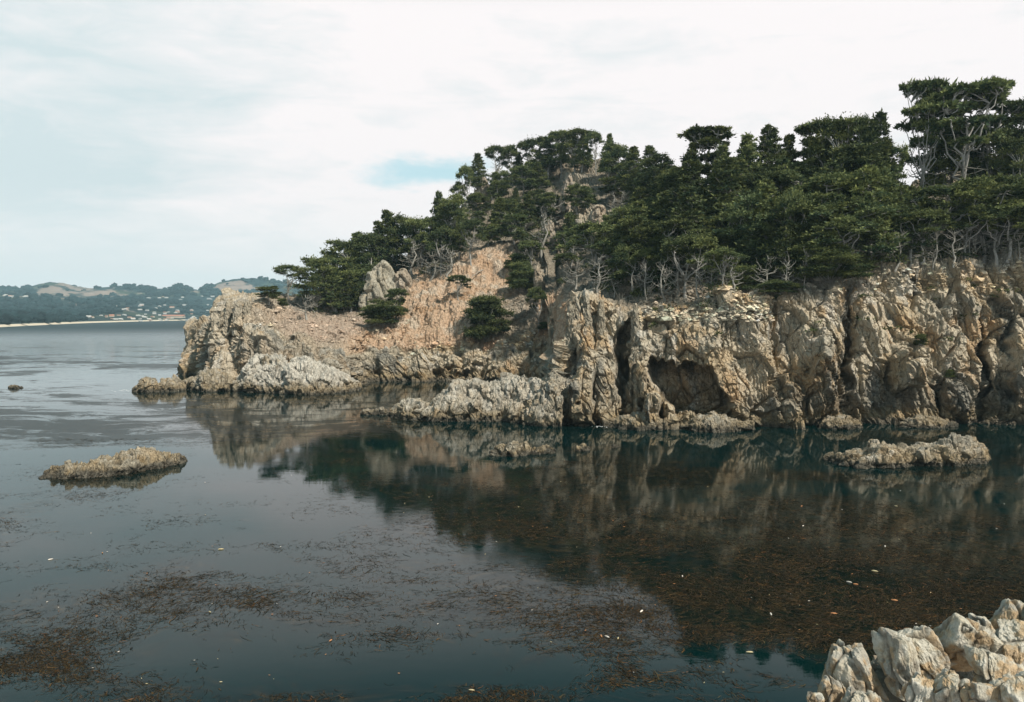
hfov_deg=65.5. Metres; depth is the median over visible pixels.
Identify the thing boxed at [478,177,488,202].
rock outcrop
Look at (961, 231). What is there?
cypress tree
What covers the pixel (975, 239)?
dead tree
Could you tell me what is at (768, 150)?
cypress tree
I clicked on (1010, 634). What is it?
rock block
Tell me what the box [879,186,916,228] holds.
cypress tree
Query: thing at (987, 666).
rock block
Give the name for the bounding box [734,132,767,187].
cypress tree
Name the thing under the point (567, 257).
cypress tree
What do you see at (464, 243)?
cypress tree
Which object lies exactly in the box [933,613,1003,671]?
rock block
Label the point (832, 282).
dry undergrowth
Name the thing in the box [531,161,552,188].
cypress tree
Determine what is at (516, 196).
cypress tree
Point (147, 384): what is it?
sea rock
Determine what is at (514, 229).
cypress tree
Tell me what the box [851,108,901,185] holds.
cypress tree
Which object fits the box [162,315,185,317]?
hotel building
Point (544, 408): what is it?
sea rock
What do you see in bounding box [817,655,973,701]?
rock outcrop
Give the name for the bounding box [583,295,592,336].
rock spike
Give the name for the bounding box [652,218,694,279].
cypress tree
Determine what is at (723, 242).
cypress tree
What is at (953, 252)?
dead tree
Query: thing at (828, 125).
cypress tree
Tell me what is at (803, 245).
cypress tree
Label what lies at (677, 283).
dead tree
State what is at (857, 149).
cypress tree
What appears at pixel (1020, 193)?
cypress tree
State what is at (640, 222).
cypress tree
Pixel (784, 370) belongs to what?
headland cliff
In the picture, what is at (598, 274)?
dead tree
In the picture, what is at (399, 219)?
cypress tree
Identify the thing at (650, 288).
dead tree
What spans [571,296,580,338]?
rock spike
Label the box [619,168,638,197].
cypress tree
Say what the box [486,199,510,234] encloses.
cypress tree
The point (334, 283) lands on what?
cypress tree
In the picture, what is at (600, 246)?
cypress tree
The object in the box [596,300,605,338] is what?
rock spike
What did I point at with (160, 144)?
sky
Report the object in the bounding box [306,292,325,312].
dead tree
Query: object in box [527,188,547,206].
cypress tree
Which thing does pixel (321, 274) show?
cypress tree
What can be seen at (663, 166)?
cypress tree
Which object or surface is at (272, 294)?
cypress tree
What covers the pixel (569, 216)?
cypress tree
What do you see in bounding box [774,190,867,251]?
cypress tree
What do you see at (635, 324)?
rock spike
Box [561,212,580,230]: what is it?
cypress tree
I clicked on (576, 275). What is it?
dead tree
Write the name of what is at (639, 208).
cypress tree
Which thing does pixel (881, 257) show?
dead tree
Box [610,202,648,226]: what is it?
cypress tree
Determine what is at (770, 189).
cypress tree
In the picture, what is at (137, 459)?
sea rock
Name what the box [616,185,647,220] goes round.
cypress tree
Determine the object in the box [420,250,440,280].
dead tree
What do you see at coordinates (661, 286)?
dead tree
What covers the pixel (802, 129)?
cypress tree
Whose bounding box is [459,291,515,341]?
cypress bush
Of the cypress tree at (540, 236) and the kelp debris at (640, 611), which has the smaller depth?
the kelp debris at (640, 611)
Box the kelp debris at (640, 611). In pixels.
[47,478,997,690]
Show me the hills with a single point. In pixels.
(53, 288)
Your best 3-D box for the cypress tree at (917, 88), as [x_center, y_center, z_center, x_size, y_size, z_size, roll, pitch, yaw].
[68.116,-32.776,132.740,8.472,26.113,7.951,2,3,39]
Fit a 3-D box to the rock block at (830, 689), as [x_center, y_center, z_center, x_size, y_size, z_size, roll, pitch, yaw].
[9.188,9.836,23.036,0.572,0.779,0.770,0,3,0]
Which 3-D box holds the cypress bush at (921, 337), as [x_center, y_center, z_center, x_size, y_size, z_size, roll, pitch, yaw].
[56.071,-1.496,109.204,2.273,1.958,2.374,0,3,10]
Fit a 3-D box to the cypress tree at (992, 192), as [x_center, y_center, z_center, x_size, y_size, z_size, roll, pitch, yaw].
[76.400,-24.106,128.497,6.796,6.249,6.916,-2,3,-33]
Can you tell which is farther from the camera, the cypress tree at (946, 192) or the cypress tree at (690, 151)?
the cypress tree at (690, 151)
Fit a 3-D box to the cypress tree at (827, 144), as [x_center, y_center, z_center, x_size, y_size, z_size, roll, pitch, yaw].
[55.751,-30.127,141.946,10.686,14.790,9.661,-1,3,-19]
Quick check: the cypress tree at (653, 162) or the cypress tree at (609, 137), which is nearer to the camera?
the cypress tree at (653, 162)
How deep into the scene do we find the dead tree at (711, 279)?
112.17 m
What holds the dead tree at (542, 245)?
on the headland cliff
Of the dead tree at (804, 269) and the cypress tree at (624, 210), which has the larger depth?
the cypress tree at (624, 210)
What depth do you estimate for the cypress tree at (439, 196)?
238.56 m
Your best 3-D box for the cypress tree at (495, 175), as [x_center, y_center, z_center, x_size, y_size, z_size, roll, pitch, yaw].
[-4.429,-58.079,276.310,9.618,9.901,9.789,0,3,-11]
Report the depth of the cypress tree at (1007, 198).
125.79 m
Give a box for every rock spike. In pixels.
[224,300,233,332]
[231,302,242,335]
[242,301,251,318]
[565,301,575,360]
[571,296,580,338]
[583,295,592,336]
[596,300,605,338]
[631,303,639,339]
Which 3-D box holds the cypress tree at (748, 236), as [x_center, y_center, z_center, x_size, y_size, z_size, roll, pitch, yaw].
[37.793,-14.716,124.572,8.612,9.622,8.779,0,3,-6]
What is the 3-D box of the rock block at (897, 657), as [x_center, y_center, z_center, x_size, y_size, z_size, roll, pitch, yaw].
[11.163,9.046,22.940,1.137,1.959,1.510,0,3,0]
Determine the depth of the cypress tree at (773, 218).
119.86 m
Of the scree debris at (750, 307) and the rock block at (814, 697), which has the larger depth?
the scree debris at (750, 307)
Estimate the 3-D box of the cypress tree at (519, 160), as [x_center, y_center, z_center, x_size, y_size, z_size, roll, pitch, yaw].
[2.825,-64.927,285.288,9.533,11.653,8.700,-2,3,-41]
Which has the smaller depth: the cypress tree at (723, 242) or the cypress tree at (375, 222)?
the cypress tree at (723, 242)
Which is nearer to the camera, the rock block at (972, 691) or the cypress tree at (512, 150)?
the rock block at (972, 691)
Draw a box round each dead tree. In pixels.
[292,294,316,319]
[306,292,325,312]
[397,239,424,277]
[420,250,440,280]
[433,247,461,277]
[526,210,557,261]
[548,192,565,232]
[562,257,585,289]
[585,254,610,292]
[606,267,622,297]
[607,190,628,207]
[625,262,643,292]
[639,261,658,300]
[653,252,676,301]
[665,254,685,295]
[691,253,709,298]
[704,264,718,294]
[726,256,742,292]
[750,255,777,293]
[782,255,799,282]
[796,249,812,291]
[876,234,887,269]
[882,230,907,271]
[925,225,941,268]
[940,229,967,267]
[968,224,982,263]
[973,221,998,259]
[1012,217,1023,259]
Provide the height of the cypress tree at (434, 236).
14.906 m
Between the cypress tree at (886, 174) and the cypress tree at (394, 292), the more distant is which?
the cypress tree at (394, 292)
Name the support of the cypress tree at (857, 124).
on the headland cliff
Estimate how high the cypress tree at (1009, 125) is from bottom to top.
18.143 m
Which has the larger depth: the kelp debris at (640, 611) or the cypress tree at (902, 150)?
the cypress tree at (902, 150)
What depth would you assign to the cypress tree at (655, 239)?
140.91 m
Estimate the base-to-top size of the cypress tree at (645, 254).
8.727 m
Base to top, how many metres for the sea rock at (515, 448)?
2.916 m
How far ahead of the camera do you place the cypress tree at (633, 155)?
218.75 m
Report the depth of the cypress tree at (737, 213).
123.35 m
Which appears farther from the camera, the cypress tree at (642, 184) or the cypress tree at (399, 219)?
the cypress tree at (399, 219)
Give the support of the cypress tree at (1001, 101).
on the headland cliff
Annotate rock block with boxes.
[806,691,824,701]
[817,675,843,701]
[822,639,866,697]
[840,686,884,701]
[843,643,888,700]
[871,627,920,700]
[898,625,950,679]
[901,672,935,701]
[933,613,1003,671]
[934,668,969,701]
[959,681,999,701]
[964,644,1023,683]
[968,613,995,632]
[989,598,1023,629]
[989,671,1023,701]
[995,618,1023,666]
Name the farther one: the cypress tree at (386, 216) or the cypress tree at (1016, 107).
the cypress tree at (386, 216)
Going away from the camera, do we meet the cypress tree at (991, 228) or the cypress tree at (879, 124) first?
the cypress tree at (991, 228)
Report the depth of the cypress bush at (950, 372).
110.68 m
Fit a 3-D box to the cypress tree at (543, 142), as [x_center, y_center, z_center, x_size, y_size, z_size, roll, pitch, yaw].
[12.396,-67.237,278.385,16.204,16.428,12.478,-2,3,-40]
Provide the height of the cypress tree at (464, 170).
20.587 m
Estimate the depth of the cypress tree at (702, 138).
145.61 m
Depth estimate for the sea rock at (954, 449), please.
79.72 m
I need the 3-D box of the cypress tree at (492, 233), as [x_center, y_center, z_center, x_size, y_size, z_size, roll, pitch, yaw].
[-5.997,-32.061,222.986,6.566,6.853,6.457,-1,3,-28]
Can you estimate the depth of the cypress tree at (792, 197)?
117.17 m
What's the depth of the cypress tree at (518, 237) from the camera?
216.26 m
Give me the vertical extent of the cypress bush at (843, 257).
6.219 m
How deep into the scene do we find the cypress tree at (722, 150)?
140.22 m
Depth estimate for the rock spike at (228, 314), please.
171.67 m
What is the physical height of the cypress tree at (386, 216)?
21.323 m
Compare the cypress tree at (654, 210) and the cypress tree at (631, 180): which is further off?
the cypress tree at (631, 180)
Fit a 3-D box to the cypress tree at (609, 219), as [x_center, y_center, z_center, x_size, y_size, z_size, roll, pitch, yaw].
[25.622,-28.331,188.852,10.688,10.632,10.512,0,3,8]
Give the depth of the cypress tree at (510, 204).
236.22 m
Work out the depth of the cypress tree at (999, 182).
113.62 m
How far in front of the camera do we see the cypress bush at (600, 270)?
149.51 m
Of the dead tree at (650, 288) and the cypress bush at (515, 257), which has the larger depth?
the cypress bush at (515, 257)
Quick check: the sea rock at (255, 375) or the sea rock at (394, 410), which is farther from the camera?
the sea rock at (255, 375)
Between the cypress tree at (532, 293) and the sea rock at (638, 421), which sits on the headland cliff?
the cypress tree at (532, 293)
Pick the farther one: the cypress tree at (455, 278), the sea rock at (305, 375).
the cypress tree at (455, 278)
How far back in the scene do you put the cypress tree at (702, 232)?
127.84 m
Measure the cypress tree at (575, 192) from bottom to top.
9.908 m
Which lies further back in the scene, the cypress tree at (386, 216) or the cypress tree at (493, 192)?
the cypress tree at (493, 192)
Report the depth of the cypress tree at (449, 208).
226.13 m
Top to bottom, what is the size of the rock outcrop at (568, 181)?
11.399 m
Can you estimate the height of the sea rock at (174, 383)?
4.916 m
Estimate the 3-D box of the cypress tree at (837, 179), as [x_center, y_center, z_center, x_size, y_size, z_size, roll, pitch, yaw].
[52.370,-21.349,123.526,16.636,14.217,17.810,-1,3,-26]
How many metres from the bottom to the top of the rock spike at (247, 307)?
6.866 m
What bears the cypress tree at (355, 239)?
on the headland cliff
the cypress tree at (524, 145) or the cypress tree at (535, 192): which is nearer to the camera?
the cypress tree at (535, 192)
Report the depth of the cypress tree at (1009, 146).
127.27 m
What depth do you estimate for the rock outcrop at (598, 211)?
203.97 m
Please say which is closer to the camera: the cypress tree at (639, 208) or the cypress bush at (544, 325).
the cypress tree at (639, 208)
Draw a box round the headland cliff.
[176,154,1023,429]
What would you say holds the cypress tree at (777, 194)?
on the headland cliff
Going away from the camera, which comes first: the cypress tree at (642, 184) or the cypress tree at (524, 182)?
the cypress tree at (642, 184)
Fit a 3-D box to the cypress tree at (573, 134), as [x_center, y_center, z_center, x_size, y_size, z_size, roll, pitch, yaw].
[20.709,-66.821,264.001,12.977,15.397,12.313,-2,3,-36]
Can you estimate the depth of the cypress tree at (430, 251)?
235.82 m
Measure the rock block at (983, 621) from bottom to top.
0.695 m
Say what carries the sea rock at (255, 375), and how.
in the sea
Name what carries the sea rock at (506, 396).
in the sea
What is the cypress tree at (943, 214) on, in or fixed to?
on the headland cliff
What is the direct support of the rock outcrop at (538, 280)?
on the headland cliff
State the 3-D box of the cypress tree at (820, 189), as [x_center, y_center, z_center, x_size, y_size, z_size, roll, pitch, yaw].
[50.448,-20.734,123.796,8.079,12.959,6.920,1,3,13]
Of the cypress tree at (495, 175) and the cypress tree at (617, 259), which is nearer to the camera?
the cypress tree at (617, 259)
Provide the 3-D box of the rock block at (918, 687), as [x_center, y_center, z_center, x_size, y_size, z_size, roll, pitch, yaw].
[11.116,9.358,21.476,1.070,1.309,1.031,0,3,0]
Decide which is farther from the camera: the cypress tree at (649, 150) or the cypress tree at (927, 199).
the cypress tree at (649, 150)
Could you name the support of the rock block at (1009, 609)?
on the rock outcrop at (877, 668)
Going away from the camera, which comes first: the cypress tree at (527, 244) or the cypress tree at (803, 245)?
the cypress tree at (803, 245)
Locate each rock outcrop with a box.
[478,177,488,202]
[533,265,543,295]
[544,220,558,250]
[559,175,574,212]
[590,204,605,240]
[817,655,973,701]
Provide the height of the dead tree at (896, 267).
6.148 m
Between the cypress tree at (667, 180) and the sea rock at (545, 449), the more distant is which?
the cypress tree at (667, 180)
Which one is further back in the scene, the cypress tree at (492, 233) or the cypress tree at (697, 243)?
the cypress tree at (492, 233)
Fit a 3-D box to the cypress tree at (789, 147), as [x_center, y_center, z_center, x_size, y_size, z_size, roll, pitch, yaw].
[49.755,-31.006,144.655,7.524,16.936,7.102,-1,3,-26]
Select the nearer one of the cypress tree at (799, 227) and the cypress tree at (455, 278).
the cypress tree at (799, 227)
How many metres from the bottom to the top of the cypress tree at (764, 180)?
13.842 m
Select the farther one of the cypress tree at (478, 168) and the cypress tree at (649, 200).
the cypress tree at (478, 168)
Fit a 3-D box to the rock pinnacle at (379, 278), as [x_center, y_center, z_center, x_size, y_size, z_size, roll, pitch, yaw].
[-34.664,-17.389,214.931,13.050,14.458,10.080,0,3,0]
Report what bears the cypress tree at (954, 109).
on the headland cliff
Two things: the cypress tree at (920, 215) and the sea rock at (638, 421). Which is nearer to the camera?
the sea rock at (638, 421)
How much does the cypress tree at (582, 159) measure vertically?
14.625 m
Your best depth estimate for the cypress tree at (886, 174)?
118.27 m
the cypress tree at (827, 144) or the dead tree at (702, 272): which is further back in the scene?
the cypress tree at (827, 144)
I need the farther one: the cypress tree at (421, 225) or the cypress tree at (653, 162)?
the cypress tree at (421, 225)
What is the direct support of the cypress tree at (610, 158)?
on the headland cliff
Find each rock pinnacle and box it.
[358,260,395,308]
[393,268,412,299]
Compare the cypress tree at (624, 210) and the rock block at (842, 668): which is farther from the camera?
the cypress tree at (624, 210)
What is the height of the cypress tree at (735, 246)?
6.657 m
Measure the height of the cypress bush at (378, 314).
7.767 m
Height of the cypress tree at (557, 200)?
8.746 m
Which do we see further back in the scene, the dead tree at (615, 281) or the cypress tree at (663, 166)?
the cypress tree at (663, 166)
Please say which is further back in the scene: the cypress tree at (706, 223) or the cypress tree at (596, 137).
the cypress tree at (596, 137)
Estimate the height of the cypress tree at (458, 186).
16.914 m
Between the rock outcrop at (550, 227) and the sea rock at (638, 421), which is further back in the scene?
the rock outcrop at (550, 227)
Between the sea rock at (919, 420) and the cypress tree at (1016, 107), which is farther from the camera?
the cypress tree at (1016, 107)
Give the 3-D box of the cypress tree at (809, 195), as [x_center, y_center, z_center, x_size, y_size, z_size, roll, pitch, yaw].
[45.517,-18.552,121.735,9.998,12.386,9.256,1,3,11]
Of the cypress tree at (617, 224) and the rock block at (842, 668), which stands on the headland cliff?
the cypress tree at (617, 224)
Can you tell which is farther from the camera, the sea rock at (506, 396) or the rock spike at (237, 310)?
the rock spike at (237, 310)
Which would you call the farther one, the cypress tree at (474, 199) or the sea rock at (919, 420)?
the cypress tree at (474, 199)
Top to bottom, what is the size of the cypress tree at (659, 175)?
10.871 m
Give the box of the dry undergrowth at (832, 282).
[292,216,1023,347]
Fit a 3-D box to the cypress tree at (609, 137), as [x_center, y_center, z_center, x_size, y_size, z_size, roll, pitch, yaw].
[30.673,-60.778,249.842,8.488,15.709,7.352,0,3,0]
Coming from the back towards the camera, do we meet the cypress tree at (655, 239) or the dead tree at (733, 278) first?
the cypress tree at (655, 239)
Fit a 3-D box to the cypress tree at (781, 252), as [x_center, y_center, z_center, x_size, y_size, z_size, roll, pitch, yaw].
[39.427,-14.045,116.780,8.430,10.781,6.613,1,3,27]
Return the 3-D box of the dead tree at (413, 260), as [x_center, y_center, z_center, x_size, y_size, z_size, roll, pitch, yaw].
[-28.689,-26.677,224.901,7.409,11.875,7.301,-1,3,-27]
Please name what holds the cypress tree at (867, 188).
on the headland cliff
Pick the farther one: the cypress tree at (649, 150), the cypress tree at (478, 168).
the cypress tree at (478, 168)
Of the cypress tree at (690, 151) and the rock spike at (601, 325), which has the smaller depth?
the rock spike at (601, 325)
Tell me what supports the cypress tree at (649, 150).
on the headland cliff
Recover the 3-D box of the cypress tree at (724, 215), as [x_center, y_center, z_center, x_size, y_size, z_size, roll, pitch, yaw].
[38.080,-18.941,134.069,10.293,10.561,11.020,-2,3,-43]
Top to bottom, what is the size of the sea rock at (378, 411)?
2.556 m
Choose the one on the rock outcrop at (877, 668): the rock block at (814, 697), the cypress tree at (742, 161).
the rock block at (814, 697)
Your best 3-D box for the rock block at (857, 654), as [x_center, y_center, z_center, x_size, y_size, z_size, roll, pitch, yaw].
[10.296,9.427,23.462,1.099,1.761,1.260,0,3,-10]
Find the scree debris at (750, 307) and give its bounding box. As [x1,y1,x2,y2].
[211,249,1023,354]
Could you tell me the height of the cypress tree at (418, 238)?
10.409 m
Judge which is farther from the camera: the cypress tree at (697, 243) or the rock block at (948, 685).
the cypress tree at (697, 243)
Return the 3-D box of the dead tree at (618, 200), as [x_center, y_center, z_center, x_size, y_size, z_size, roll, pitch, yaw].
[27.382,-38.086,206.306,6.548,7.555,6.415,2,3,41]
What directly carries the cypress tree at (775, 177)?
on the headland cliff
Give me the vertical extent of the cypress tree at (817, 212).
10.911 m
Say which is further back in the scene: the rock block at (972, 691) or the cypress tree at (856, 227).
the cypress tree at (856, 227)
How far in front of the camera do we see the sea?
54.37 m
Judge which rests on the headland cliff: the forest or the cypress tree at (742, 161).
the cypress tree at (742, 161)
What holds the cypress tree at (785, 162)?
on the headland cliff
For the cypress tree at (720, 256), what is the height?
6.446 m
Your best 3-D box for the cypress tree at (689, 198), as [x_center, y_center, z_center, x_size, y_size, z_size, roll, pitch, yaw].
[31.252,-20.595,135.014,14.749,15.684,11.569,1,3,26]
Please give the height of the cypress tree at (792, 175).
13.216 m
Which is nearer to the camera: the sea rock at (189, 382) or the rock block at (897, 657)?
the rock block at (897, 657)
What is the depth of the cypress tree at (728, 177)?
136.66 m
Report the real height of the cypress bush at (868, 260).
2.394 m
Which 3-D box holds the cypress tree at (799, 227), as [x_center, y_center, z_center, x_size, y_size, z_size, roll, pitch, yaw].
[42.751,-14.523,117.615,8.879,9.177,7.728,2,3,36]
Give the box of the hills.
[0,278,310,326]
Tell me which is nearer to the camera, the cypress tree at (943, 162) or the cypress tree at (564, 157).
the cypress tree at (943, 162)
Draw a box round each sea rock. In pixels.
[8,384,22,388]
[38,446,187,478]
[132,376,159,391]
[159,374,186,391]
[184,376,196,389]
[194,368,234,391]
[231,352,287,392]
[276,355,361,394]
[360,407,390,414]
[389,402,409,417]
[394,372,542,422]
[489,441,531,456]
[520,378,564,426]
[530,444,555,454]
[575,443,589,450]
[609,411,657,430]
[679,411,754,432]
[819,414,862,429]
[822,432,990,468]
[898,413,958,427]
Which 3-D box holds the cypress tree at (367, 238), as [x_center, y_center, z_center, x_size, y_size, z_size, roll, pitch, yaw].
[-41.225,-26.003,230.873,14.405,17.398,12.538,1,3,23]
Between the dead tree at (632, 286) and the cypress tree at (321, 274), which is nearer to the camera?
the dead tree at (632, 286)
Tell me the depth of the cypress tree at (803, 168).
139.85 m
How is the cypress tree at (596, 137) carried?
on the headland cliff
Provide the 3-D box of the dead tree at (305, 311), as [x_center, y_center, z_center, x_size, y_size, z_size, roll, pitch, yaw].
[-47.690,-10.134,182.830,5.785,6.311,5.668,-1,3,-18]
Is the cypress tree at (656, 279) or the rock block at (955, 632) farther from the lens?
the cypress tree at (656, 279)
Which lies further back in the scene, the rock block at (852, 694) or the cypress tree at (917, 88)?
the cypress tree at (917, 88)
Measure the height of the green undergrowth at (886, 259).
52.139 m
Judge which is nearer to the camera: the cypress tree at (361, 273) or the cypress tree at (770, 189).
the cypress tree at (770, 189)
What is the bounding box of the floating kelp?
[0,438,1023,701]
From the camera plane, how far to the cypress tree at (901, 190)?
115.35 m
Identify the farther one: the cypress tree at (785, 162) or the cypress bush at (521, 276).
the cypress bush at (521, 276)
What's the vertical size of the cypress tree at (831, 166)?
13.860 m
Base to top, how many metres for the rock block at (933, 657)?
1.973 m
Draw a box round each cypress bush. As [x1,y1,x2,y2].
[277,298,288,306]
[356,297,406,326]
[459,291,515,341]
[503,252,528,271]
[504,259,534,293]
[537,321,547,329]
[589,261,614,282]
[725,263,761,292]
[754,279,805,294]
[790,243,878,283]
[853,255,880,267]
[912,333,929,346]
[943,369,957,377]
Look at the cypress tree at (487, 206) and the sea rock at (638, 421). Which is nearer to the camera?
the sea rock at (638, 421)
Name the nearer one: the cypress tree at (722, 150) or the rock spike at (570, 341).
the rock spike at (570, 341)
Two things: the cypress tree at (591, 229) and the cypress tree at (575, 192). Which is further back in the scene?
the cypress tree at (575, 192)
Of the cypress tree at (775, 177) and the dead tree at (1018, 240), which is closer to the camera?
the dead tree at (1018, 240)
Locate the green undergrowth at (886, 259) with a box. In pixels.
[313,176,1023,340]
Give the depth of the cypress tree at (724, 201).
135.32 m
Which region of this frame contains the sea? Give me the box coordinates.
[0,320,1023,701]
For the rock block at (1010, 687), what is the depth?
19.60 m
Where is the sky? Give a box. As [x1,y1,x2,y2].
[0,0,1023,289]
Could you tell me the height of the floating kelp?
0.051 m
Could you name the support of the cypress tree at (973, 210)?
on the headland cliff
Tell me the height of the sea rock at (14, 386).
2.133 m
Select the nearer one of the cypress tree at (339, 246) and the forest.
the cypress tree at (339, 246)
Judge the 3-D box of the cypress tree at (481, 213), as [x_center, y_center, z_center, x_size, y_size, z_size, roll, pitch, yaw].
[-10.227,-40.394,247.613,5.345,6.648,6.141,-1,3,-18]
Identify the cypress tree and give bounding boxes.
[255,285,281,304]
[271,263,304,300]
[289,254,340,311]
[309,256,354,271]
[316,272,355,312]
[319,237,368,280]
[331,272,363,311]
[340,231,375,276]
[341,266,371,294]
[351,231,386,275]
[367,220,397,270]
[371,209,407,267]
[384,288,409,318]
[387,211,424,271]
[403,215,440,267]
[407,234,431,265]
[410,245,441,259]
[425,226,461,275]
[430,190,443,248]
[433,193,471,253]
[446,274,471,300]
[448,221,469,259]
[449,180,466,205]
[454,215,489,265]
[455,163,473,213]
[466,152,491,190]
[466,192,485,210]
[472,211,486,228]
[474,196,492,213]
[481,224,500,246]
[484,143,509,172]
[486,179,509,205]
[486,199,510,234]
[488,169,512,189]
[490,196,521,220]
[493,213,528,244]
[500,143,520,184]
[508,194,542,229]
[509,155,528,181]
[509,161,542,196]
[510,188,520,207]
[512,234,532,254]
[515,135,541,177]
[518,239,546,267]
[525,286,547,332]
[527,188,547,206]
[528,135,560,179]
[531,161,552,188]
[531,191,559,222]
[532,231,551,250]
[542,191,559,210]
[545,129,574,178]
[552,253,580,276]
[553,219,615,271]
[553,229,587,267]
[556,127,592,171]
[557,212,574,242]
[560,182,597,213]
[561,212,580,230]
[568,133,593,172]
[584,129,604,174]
[584,237,616,263]
[596,133,615,176]
[597,173,626,202]
[599,140,632,173]
[600,208,622,236]
[604,242,651,291]
[605,200,651,251]
[606,214,661,265]
[606,222,620,253]
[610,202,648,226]
[616,145,641,185]
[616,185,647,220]
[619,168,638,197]
[625,174,652,205]
[625,246,660,291]
[627,231,661,261]
[633,145,657,184]
[639,152,678,182]
[642,242,681,287]
[643,196,667,213]
[644,191,672,234]
[646,162,669,197]
[650,166,681,193]
[652,157,725,231]
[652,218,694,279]
[653,166,680,194]
[654,185,717,269]
[658,235,725,297]
[673,142,700,194]
[676,123,737,176]
[676,226,724,283]
[683,218,715,265]
[697,155,753,227]
[700,245,749,284]
[701,195,744,226]
[702,236,733,280]
[704,142,737,206]
[711,209,733,236]
[713,189,777,262]
[728,242,746,270]
[730,229,771,273]
[732,180,789,260]
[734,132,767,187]
[734,156,754,186]
[737,169,794,191]
[749,166,809,190]
[751,178,777,195]
[753,124,791,172]
[754,218,804,279]
[757,211,831,235]
[770,156,794,191]
[771,222,823,280]
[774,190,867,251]
[775,182,804,196]
[776,185,812,282]
[779,132,802,173]
[784,228,853,282]
[789,159,820,173]
[793,121,834,173]
[795,169,901,196]
[799,198,904,257]
[802,111,858,178]
[802,188,837,206]
[804,215,889,278]
[811,140,833,173]
[811,185,855,197]
[812,162,905,242]
[814,160,841,182]
[823,139,922,189]
[830,112,877,171]
[835,161,911,270]
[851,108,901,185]
[868,141,913,191]
[873,185,941,258]
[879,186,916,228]
[892,208,957,267]
[893,75,949,188]
[893,209,952,264]
[898,184,996,259]
[900,102,942,187]
[910,115,989,201]
[916,197,931,210]
[918,75,1014,184]
[944,214,972,236]
[945,203,1009,259]
[947,166,1023,263]
[959,206,1023,266]
[964,74,1017,176]
[964,109,1023,177]
[976,196,1023,262]
[981,134,1023,199]
[981,187,1002,205]
[990,98,1023,173]
[992,189,1022,204]
[1002,178,1023,245]
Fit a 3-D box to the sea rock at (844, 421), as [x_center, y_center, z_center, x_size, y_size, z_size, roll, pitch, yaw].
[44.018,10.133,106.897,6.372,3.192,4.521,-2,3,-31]
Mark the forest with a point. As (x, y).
(24, 310)
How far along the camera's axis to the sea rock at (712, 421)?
103.31 m
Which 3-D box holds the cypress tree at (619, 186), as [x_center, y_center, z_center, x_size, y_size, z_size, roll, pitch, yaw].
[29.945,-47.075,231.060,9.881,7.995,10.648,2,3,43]
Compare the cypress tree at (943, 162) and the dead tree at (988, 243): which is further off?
the cypress tree at (943, 162)
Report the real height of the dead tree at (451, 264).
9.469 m
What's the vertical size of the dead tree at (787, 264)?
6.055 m
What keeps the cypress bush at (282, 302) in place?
on the headland cliff
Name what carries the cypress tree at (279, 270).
on the headland cliff
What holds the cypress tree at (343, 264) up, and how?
on the headland cliff
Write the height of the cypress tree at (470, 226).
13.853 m
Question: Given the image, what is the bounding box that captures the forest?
[0,276,314,324]
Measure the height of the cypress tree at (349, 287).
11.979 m
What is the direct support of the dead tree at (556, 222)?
on the headland cliff
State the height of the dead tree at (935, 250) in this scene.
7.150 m
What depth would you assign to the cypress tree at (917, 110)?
130.37 m
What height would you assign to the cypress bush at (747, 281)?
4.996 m
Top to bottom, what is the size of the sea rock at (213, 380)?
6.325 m
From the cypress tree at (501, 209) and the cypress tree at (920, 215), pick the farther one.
the cypress tree at (501, 209)
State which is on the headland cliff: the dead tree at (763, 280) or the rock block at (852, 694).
the dead tree at (763, 280)
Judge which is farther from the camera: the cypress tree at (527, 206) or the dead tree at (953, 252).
the cypress tree at (527, 206)
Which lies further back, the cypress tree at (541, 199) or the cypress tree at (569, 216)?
the cypress tree at (541, 199)
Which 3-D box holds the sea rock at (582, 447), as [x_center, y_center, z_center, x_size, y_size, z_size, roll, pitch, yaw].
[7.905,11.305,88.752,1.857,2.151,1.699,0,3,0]
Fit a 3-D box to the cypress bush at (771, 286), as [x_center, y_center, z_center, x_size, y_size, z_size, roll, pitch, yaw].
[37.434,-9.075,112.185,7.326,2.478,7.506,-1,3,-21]
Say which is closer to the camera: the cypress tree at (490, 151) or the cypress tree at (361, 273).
the cypress tree at (361, 273)
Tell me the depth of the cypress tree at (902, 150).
129.90 m
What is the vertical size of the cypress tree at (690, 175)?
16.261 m
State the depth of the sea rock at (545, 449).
86.56 m
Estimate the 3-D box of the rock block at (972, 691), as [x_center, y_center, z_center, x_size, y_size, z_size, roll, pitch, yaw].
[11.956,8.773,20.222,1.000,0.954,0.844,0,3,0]
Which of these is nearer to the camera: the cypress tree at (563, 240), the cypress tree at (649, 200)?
the cypress tree at (649, 200)
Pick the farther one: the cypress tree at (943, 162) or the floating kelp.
the cypress tree at (943, 162)
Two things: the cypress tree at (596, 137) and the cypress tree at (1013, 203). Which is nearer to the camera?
the cypress tree at (1013, 203)
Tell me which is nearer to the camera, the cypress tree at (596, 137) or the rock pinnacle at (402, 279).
the rock pinnacle at (402, 279)

